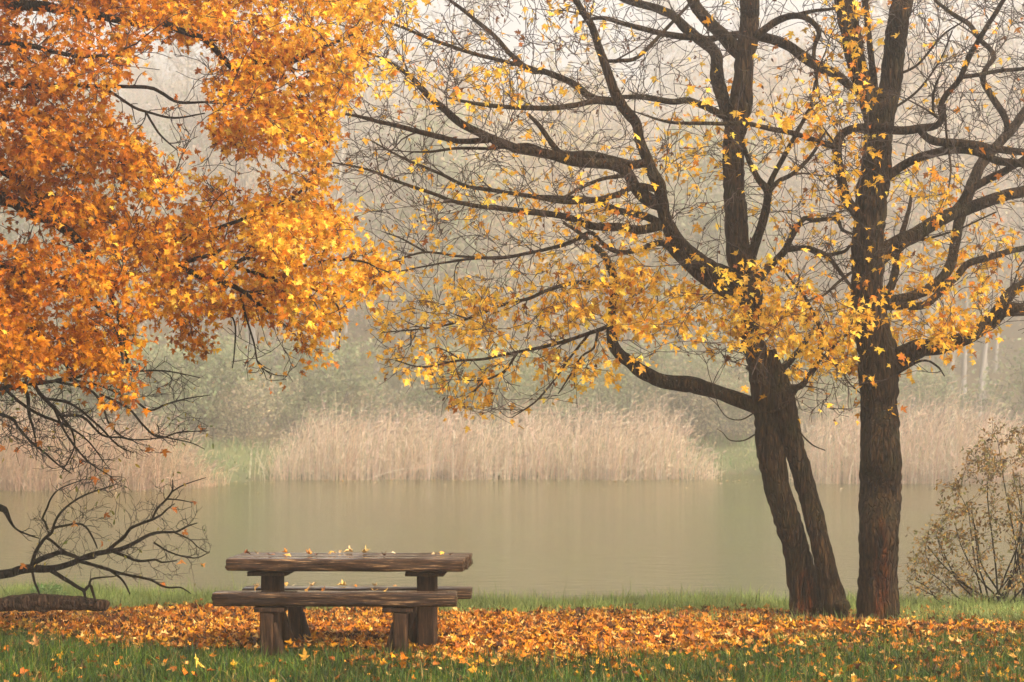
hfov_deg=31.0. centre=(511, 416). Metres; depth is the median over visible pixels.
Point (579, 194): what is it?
rusty tree
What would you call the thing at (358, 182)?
tree
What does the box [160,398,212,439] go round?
forest shrub
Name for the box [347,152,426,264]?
green tree
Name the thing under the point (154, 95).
rusty tree
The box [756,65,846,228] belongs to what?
rusty tree
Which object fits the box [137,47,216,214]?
rusty tree
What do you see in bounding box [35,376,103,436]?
forest shrub
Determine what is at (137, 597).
grass
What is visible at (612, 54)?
slender tree
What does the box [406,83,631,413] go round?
yellow tree
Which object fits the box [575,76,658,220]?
rusty tree
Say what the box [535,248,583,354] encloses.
pale tree
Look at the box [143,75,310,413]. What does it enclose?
tree
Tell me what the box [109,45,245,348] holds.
slender tree
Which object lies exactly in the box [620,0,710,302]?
slender tree
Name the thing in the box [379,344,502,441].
forest shrub
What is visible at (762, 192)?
green tree
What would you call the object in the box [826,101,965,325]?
yellow tree
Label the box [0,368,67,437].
forest shrub
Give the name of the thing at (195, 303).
twin tree
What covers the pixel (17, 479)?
reed bed
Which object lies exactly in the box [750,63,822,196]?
rusty tree
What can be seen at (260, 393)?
forest shrub
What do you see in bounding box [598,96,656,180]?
rusty tree
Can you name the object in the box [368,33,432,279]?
slender tree
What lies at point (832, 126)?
rusty tree
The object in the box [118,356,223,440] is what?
forest shrub
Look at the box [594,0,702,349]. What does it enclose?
slender tree
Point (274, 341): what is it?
yellow tree
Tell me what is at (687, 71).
slender tree
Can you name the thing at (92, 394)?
forest shrub
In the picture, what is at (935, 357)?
green tree
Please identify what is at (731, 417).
forest shrub
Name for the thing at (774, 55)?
rusty tree
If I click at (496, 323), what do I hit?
yellow tree
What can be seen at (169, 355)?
forest shrub
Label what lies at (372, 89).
yellow tree
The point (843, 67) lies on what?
slender tree
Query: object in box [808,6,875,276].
slender tree
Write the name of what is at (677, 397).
forest shrub
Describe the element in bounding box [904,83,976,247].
yellow tree
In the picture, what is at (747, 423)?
forest shrub
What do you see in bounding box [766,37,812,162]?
slender tree
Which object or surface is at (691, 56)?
slender tree
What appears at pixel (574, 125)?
rusty tree
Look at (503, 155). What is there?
twin tree
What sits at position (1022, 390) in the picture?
forest shrub
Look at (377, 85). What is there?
yellow tree
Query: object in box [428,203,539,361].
green tree
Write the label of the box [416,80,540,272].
yellow tree
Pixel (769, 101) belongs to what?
rusty tree
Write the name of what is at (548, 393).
forest shrub
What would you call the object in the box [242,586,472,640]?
bench
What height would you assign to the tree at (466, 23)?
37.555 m
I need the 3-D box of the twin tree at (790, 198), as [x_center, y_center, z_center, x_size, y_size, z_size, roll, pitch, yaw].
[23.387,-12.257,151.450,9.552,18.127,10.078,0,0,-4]
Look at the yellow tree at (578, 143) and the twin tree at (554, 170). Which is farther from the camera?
the twin tree at (554, 170)
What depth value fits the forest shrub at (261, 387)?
84.42 m
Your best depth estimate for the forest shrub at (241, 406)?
81.66 m
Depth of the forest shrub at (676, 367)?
122.94 m
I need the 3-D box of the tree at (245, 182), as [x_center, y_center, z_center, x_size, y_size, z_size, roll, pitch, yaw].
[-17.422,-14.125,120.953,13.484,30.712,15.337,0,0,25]
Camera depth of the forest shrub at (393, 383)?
131.08 m
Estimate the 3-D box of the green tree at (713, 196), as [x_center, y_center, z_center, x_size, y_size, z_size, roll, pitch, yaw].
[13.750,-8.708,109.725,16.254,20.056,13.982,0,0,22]
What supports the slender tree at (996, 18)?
on the ground at (1014, 327)
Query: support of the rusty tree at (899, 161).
on the ground at (1014, 327)
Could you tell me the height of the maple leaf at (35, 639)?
0.105 m
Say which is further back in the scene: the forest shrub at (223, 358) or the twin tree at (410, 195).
the twin tree at (410, 195)
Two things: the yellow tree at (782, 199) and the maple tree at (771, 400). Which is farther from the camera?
the yellow tree at (782, 199)
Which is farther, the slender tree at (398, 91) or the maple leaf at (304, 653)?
the slender tree at (398, 91)
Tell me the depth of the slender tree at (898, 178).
143.13 m
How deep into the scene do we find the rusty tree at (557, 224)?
140.62 m
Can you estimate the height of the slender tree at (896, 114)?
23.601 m
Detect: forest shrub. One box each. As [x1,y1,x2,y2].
[0,347,104,441]
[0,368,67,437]
[0,381,28,431]
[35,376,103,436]
[53,342,167,437]
[59,369,130,440]
[74,336,214,444]
[85,340,213,441]
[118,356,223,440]
[138,324,273,440]
[141,328,269,443]
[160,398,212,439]
[191,367,277,434]
[198,371,298,442]
[198,371,304,446]
[240,347,287,401]
[248,371,347,439]
[251,331,365,423]
[255,329,393,439]
[302,373,396,437]
[307,369,390,435]
[362,355,418,423]
[373,377,453,436]
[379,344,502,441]
[393,334,544,440]
[403,371,457,425]
[429,339,564,435]
[482,339,579,425]
[493,363,581,436]
[501,352,605,434]
[536,356,630,433]
[545,348,665,433]
[570,371,640,430]
[579,332,703,435]
[613,362,699,433]
[622,388,703,437]
[648,353,747,437]
[650,358,718,426]
[651,370,734,435]
[662,362,712,433]
[665,368,753,439]
[677,350,752,434]
[706,383,754,433]
[707,362,811,440]
[709,377,804,439]
[712,339,832,419]
[737,392,817,432]
[796,389,825,421]
[800,378,859,439]
[801,340,922,428]
[812,379,908,438]
[834,363,953,436]
[898,359,1002,436]
[944,336,1023,434]
[1015,356,1023,415]
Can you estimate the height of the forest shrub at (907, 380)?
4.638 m
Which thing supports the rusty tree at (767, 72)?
on the ground at (1014, 327)
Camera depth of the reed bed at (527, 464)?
71.54 m
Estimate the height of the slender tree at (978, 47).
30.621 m
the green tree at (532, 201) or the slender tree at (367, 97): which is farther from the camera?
the green tree at (532, 201)
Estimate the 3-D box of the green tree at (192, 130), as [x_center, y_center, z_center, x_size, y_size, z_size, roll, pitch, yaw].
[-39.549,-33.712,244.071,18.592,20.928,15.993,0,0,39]
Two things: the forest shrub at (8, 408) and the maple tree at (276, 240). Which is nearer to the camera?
the maple tree at (276, 240)
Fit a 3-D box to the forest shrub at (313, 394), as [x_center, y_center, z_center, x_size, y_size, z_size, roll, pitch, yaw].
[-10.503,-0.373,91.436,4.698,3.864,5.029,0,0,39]
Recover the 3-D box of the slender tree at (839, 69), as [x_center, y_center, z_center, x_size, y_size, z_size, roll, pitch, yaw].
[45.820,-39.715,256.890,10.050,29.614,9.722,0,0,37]
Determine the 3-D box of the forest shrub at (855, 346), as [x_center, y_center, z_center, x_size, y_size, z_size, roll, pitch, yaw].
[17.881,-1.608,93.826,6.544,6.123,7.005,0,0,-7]
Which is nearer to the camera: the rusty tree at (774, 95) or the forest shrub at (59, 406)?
the forest shrub at (59, 406)
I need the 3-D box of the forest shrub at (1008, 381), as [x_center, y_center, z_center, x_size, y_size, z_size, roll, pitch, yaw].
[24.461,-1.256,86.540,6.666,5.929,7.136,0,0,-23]
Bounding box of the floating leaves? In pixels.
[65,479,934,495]
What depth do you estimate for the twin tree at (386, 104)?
296.12 m
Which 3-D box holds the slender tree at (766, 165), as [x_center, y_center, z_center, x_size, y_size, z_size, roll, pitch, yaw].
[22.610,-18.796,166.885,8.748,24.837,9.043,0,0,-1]
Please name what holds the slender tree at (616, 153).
on the ground at (1014, 327)
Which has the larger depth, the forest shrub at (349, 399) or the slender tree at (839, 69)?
the slender tree at (839, 69)
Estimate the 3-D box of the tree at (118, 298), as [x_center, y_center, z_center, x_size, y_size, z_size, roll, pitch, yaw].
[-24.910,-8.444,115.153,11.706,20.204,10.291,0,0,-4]
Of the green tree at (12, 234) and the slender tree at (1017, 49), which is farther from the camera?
the slender tree at (1017, 49)
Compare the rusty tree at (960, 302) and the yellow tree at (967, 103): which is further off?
the yellow tree at (967, 103)
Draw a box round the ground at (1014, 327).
[0,157,1023,681]
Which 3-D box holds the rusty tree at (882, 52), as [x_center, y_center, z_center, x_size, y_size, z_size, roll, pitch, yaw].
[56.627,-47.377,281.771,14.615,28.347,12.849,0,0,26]
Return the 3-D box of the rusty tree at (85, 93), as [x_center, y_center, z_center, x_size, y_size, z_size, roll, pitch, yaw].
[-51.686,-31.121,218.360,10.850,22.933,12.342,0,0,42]
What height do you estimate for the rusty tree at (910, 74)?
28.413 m
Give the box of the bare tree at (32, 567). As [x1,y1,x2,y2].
[0,346,213,603]
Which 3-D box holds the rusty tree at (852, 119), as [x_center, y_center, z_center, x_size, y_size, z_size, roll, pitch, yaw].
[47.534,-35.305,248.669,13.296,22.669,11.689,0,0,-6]
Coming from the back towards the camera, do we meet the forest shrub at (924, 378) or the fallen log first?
the forest shrub at (924, 378)
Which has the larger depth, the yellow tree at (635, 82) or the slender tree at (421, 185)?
the yellow tree at (635, 82)
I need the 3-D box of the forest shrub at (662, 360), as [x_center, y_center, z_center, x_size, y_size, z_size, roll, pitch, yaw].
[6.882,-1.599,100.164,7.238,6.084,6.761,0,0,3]
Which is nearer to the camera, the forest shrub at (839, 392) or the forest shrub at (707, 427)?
the forest shrub at (839, 392)
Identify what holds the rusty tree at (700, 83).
on the ground at (1014, 327)
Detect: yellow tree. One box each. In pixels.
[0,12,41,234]
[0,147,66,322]
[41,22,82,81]
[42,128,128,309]
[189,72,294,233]
[211,140,354,415]
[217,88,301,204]
[329,73,421,238]
[347,47,405,145]
[359,77,408,144]
[402,105,544,354]
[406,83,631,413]
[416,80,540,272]
[452,15,701,422]
[478,76,558,240]
[490,76,531,159]
[583,143,745,425]
[606,70,666,155]
[631,44,700,217]
[655,53,703,149]
[748,91,833,303]
[784,67,810,195]
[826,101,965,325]
[898,51,971,163]
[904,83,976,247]
[932,34,1023,231]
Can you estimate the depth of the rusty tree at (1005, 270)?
134.43 m
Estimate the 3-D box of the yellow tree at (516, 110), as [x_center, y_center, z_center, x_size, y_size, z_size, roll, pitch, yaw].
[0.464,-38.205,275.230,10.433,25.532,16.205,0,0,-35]
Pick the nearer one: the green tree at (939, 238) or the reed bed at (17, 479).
the reed bed at (17, 479)
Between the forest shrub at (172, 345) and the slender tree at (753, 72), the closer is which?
the forest shrub at (172, 345)
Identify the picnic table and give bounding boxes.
[225,552,472,646]
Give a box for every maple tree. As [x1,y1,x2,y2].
[0,0,409,421]
[315,0,996,619]
[630,0,1023,619]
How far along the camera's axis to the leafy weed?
20.99 m
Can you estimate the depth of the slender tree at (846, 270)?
172.94 m
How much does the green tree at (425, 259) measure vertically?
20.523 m
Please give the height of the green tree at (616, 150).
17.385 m
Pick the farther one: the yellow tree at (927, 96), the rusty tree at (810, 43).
the rusty tree at (810, 43)
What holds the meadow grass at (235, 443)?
on the ground at (1014, 327)
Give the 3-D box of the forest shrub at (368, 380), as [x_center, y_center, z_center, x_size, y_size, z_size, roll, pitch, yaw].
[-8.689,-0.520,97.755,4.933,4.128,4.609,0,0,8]
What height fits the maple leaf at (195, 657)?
0.125 m
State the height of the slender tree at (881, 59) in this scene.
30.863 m
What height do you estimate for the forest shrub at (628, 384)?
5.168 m
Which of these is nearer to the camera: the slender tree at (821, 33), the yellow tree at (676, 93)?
the slender tree at (821, 33)
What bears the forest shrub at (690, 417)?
on the ground at (1014, 327)
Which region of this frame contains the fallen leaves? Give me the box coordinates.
[0,598,1023,681]
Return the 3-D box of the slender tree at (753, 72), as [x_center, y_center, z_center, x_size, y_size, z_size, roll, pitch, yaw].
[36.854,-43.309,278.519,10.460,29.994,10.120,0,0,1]
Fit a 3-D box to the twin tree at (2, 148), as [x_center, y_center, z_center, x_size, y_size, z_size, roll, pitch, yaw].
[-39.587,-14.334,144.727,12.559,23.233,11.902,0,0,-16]
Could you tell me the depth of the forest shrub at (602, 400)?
97.74 m
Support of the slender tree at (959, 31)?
on the ground at (1014, 327)
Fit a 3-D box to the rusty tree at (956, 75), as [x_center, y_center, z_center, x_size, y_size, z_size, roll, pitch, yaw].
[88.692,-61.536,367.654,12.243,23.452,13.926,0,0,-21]
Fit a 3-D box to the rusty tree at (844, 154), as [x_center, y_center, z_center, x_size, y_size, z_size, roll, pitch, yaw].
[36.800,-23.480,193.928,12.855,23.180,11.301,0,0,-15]
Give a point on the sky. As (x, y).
(509, 28)
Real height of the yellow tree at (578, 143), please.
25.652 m
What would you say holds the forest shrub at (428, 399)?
on the ground at (1014, 327)
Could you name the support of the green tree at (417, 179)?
on the ground at (1014, 327)
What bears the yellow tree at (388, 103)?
on the ground at (1014, 327)
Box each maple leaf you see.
[28,635,40,645]
[177,147,192,154]
[194,653,203,666]
[299,648,309,660]
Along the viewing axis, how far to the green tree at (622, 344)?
154.22 m
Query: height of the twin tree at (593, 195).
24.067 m
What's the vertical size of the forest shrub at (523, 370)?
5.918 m
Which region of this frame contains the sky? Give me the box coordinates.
[0,0,1023,180]
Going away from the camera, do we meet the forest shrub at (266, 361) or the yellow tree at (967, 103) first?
the forest shrub at (266, 361)
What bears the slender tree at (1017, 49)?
on the ground at (1014, 327)
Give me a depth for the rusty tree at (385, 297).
139.99 m
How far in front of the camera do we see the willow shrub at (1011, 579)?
20.29 m
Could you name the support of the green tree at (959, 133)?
on the ground at (1014, 327)
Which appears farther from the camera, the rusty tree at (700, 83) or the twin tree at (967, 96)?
the twin tree at (967, 96)
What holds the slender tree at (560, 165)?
on the ground at (1014, 327)
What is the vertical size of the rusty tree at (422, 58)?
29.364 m
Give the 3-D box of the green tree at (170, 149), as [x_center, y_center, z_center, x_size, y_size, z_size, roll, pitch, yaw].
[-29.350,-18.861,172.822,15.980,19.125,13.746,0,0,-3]
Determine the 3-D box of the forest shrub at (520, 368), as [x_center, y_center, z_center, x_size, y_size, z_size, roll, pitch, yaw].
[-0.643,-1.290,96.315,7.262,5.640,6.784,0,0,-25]
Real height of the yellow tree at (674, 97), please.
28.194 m
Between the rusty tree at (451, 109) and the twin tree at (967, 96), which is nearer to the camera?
the rusty tree at (451, 109)
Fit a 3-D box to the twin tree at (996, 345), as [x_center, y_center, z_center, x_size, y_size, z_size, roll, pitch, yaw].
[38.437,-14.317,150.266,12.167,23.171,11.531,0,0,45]
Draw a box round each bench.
[211,590,457,658]
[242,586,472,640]
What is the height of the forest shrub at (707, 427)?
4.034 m
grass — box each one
[0,431,1023,483]
[0,565,1023,681]
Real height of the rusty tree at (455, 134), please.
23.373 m
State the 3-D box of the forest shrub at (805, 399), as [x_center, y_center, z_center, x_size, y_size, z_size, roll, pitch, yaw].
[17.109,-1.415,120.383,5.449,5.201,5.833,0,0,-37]
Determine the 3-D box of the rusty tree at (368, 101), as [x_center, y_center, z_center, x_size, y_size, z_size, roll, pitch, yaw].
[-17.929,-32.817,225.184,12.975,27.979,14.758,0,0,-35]
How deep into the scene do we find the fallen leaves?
16.69 m
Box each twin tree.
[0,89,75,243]
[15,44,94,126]
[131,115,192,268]
[141,158,250,361]
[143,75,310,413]
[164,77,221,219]
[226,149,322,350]
[292,123,397,332]
[339,103,497,423]
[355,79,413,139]
[360,102,476,345]
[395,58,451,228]
[482,94,548,267]
[517,113,611,246]
[543,112,680,424]
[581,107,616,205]
[748,75,843,304]
[755,161,835,368]
[887,70,1023,421]
[916,100,1023,372]
[942,67,986,163]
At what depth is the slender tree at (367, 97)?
148.06 m
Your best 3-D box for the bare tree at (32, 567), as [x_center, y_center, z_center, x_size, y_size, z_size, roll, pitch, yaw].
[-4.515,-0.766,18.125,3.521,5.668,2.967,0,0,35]
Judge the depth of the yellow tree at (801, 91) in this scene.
306.22 m
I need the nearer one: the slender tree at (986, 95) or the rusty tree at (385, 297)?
the rusty tree at (385, 297)
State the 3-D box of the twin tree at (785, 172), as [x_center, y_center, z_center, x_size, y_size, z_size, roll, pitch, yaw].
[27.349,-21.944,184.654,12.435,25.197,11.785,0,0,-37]
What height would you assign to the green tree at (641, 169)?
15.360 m
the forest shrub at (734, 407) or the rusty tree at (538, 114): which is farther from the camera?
the rusty tree at (538, 114)
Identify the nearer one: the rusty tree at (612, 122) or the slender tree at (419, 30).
the rusty tree at (612, 122)
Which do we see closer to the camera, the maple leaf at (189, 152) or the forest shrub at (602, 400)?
the maple leaf at (189, 152)
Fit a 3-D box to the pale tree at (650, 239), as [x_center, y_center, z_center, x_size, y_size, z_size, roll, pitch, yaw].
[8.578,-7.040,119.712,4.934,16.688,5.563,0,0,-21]
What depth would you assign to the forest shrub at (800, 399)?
92.77 m
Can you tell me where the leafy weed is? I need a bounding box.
[29,581,67,594]
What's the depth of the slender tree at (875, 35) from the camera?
160.67 m
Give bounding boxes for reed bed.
[0,387,241,490]
[248,383,726,479]
[745,375,1023,484]
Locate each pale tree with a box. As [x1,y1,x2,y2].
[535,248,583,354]
[609,192,676,358]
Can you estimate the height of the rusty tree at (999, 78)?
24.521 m
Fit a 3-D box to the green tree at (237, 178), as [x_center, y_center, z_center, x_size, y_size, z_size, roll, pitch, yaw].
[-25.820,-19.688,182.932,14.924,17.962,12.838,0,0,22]
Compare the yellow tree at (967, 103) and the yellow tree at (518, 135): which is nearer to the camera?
the yellow tree at (967, 103)
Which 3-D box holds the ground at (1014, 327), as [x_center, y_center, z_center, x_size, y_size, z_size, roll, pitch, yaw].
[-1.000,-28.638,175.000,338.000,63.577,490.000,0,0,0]
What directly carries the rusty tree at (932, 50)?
on the ground at (1014, 327)
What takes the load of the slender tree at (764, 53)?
on the ground at (1014, 327)
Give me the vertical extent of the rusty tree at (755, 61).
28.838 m
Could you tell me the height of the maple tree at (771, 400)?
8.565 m
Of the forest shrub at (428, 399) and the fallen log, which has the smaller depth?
the fallen log
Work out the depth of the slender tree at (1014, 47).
153.70 m
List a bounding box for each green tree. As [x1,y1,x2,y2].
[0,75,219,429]
[0,154,109,426]
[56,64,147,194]
[114,54,190,173]
[119,112,253,295]
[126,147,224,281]
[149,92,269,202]
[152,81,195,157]
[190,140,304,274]
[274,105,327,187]
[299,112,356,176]
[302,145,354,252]
[314,105,447,330]
[340,97,552,427]
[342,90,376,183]
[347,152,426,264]
[364,113,450,258]
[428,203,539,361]
[478,138,553,259]
[524,208,679,372]
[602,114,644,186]
[607,110,850,427]
[618,166,804,427]
[629,139,685,217]
[643,125,721,245]
[702,137,823,267]
[769,136,835,252]
[837,208,1019,416]
[885,165,1022,322]
[894,80,950,160]
[914,105,989,200]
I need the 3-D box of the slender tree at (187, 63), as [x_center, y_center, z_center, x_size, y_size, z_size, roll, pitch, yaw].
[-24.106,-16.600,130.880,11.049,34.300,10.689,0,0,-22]
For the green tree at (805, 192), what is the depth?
234.10 m
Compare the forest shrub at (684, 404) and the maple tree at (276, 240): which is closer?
the maple tree at (276, 240)
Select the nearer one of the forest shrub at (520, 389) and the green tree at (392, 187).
the forest shrub at (520, 389)
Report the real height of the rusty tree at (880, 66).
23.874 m
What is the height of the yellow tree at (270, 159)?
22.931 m
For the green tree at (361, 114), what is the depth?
311.95 m
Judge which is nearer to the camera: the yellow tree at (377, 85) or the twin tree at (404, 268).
the twin tree at (404, 268)
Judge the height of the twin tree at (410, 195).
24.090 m
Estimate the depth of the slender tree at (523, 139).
159.75 m
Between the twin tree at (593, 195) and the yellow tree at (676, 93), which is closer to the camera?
the twin tree at (593, 195)
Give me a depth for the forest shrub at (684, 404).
98.67 m
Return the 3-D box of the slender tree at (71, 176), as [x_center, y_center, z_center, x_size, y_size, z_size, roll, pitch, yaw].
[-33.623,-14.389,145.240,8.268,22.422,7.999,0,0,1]
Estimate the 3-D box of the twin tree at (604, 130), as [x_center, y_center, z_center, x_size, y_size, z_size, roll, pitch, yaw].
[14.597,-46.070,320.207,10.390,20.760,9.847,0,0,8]
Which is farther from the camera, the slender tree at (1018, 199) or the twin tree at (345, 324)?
the twin tree at (345, 324)
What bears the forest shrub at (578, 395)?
on the ground at (1014, 327)
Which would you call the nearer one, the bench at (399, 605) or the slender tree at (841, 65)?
the bench at (399, 605)
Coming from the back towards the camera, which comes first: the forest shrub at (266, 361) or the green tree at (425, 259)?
the forest shrub at (266, 361)
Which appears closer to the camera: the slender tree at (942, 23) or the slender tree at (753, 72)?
the slender tree at (753, 72)
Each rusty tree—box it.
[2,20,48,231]
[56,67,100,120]
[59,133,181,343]
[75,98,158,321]
[114,54,192,152]
[117,46,173,208]
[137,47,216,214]
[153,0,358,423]
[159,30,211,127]
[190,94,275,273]
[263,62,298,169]
[314,42,413,231]
[346,163,442,408]
[359,63,526,417]
[397,39,506,179]
[414,80,495,181]
[434,63,534,308]
[462,65,499,181]
[487,136,615,413]
[489,73,647,354]
[523,63,628,301]
[530,128,613,276]
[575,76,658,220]
[593,101,748,361]
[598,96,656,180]
[647,49,729,137]
[650,32,848,321]
[660,53,726,188]
[724,44,780,88]
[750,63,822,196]
[751,49,788,135]
[753,69,779,173]
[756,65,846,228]
[756,69,904,407]
[761,46,804,84]
[765,72,833,207]
[767,21,833,129]
[798,0,1023,424]
[810,83,855,199]
[813,95,902,235]
[832,110,986,417]
[836,18,928,120]
[839,87,863,162]
[850,109,945,311]
[853,33,960,209]
[854,48,910,118]
[907,21,962,130]
[916,86,1023,397]
[939,57,972,136]
[945,31,1023,340]
[962,52,998,134]
[965,42,1023,141]
[979,7,1022,113]
[995,175,1023,297]
[999,106,1023,277]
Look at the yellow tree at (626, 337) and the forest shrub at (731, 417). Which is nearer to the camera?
the forest shrub at (731, 417)
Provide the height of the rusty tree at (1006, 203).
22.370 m
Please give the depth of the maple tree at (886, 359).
18.09 m
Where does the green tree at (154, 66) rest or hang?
on the ground at (1014, 327)
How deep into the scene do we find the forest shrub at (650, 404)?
96.99 m
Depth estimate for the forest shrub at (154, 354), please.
81.87 m
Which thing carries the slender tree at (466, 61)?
on the ground at (1014, 327)
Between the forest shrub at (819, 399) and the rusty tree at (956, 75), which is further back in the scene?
the rusty tree at (956, 75)
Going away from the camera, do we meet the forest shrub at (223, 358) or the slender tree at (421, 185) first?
the forest shrub at (223, 358)
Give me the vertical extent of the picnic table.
0.866 m
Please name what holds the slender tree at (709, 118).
on the ground at (1014, 327)
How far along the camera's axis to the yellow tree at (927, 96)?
243.04 m
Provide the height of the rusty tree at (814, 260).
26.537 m
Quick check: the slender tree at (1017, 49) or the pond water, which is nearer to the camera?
the pond water
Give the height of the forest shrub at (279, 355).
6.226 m
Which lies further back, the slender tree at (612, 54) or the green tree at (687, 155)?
the slender tree at (612, 54)
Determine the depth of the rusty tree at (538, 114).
158.81 m
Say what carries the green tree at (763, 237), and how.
on the ground at (1014, 327)
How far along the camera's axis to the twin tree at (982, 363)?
112.30 m
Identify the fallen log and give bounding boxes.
[0,593,109,612]
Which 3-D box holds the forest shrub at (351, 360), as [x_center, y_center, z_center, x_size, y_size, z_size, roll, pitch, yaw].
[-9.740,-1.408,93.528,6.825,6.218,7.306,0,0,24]
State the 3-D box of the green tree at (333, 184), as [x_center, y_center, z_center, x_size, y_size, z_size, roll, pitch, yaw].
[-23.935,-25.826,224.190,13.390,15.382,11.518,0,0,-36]
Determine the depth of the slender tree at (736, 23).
185.69 m
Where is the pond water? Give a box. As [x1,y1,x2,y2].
[0,474,1023,601]
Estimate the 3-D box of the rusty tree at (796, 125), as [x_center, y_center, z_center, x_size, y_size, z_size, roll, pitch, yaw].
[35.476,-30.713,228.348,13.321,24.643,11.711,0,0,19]
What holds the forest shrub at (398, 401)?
on the ground at (1014, 327)
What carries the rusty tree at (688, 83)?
on the ground at (1014, 327)
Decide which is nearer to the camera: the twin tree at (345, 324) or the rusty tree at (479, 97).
the twin tree at (345, 324)
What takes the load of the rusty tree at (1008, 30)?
on the ground at (1014, 327)
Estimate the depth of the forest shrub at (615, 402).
104.56 m
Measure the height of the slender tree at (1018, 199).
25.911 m
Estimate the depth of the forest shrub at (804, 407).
98.61 m
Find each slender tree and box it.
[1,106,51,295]
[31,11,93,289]
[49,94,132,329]
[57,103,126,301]
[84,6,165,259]
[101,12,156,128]
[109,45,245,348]
[119,0,240,344]
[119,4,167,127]
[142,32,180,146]
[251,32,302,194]
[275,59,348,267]
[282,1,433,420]
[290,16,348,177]
[308,38,404,424]
[316,5,431,390]
[329,88,378,309]
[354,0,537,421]
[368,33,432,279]
[387,17,437,159]
[387,94,452,333]
[427,44,494,314]
[472,79,564,359]
[519,75,656,422]
[536,96,597,331]
[567,22,643,187]
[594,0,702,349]
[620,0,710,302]
[663,1,771,249]
[663,42,708,137]
[670,43,730,193]
[680,72,774,348]
[726,44,773,134]
[726,70,809,306]
[729,63,776,199]
[751,0,822,295]
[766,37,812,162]
[790,64,861,291]
[794,5,836,93]
[798,0,887,225]
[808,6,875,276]
[820,15,938,231]
[821,27,866,167]
[837,91,942,285]
[856,97,934,402]
[861,11,943,292]
[917,0,966,103]
[930,2,981,166]
[932,13,1023,337]
[934,0,1023,276]
[957,19,994,119]
[959,28,1023,299]
[967,0,1022,188]
[967,6,1023,239]
[981,0,1023,244]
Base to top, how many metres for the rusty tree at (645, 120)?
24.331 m
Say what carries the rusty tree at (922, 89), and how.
on the ground at (1014, 327)
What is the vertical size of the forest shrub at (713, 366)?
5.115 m
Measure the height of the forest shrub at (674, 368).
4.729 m
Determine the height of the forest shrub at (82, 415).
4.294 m
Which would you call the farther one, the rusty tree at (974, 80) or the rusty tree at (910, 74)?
the rusty tree at (974, 80)
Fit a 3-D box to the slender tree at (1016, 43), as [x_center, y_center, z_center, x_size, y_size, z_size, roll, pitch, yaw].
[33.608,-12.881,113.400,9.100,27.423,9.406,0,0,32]
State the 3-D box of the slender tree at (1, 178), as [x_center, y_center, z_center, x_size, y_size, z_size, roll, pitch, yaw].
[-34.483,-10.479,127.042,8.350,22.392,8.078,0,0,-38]
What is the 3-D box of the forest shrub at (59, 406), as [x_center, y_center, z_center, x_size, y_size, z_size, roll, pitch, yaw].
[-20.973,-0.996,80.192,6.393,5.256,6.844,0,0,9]
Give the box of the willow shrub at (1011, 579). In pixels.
[898,416,1023,606]
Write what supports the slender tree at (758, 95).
on the ground at (1014, 327)

